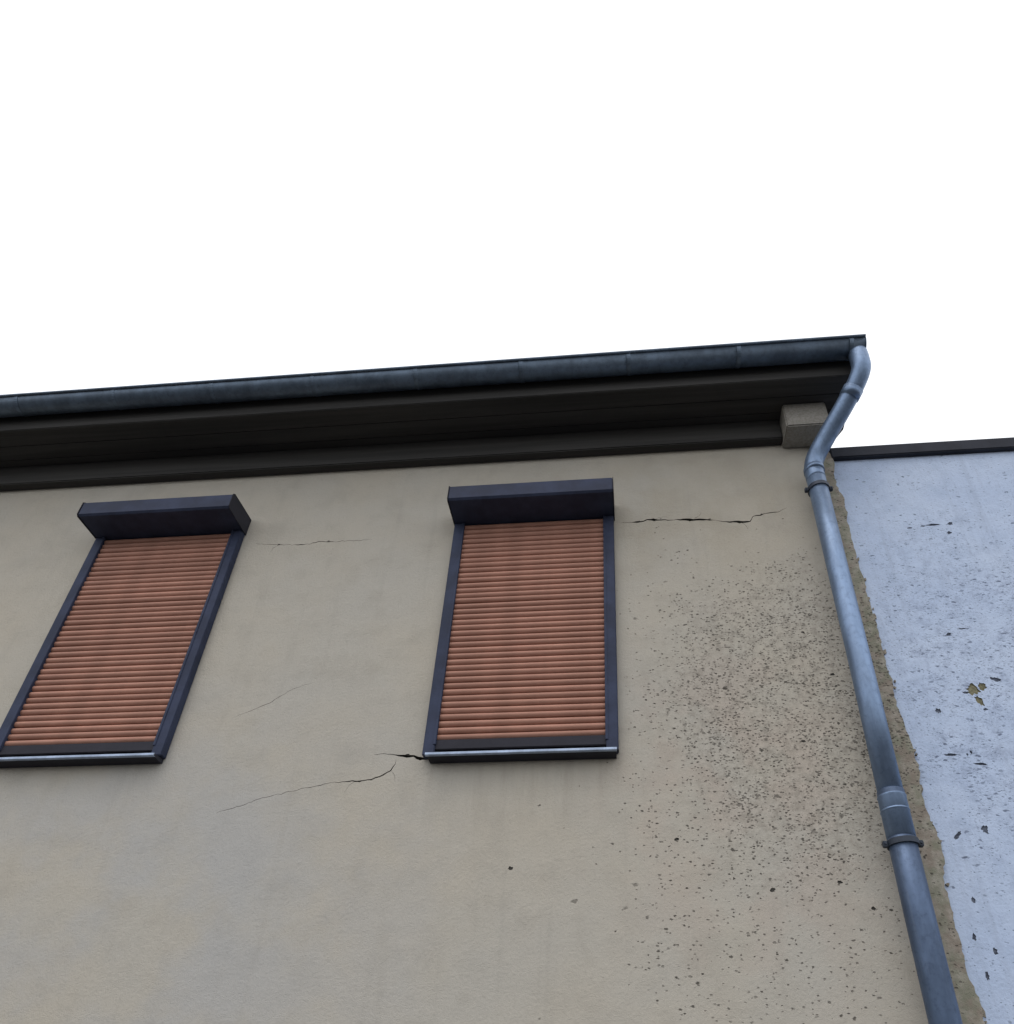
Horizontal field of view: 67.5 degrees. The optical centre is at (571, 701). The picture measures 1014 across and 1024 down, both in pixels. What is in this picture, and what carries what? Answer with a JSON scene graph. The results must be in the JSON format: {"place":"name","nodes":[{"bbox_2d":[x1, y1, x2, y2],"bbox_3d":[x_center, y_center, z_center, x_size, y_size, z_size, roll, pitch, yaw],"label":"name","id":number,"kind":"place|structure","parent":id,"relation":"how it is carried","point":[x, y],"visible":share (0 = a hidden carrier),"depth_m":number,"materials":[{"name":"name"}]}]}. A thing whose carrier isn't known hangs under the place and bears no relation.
{"place":"outdoors","nodes":[
{"label":"outdoors","id":0,"kind":"place"},
{"bbox_2d":[0,334,984,1023],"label":"house","id":1,"kind":"structure","parent":0,"point":[542,690],"depth_m":4.05,"materials":[{"name":"beige plaster render"},{"name":"dark stained wood"}]},
{"bbox_2d":[0,0,1013,447],"label":"sky","id":2,"kind":"structure","parent":0,"point":[191,190],"materials":[{"name":"white"}]},
{"bbox_3d":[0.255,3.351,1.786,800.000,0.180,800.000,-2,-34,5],"label":"ground","id":3,"kind":"structure","parent":0,"visible":0},
{"bbox_2d":[829,437,1013,1023],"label":"house","id":4,"kind":"structure","parent":3,"relation":"on","point":[931,525],"depth_m":4.08,"materials":[{"name":"grey paint"}]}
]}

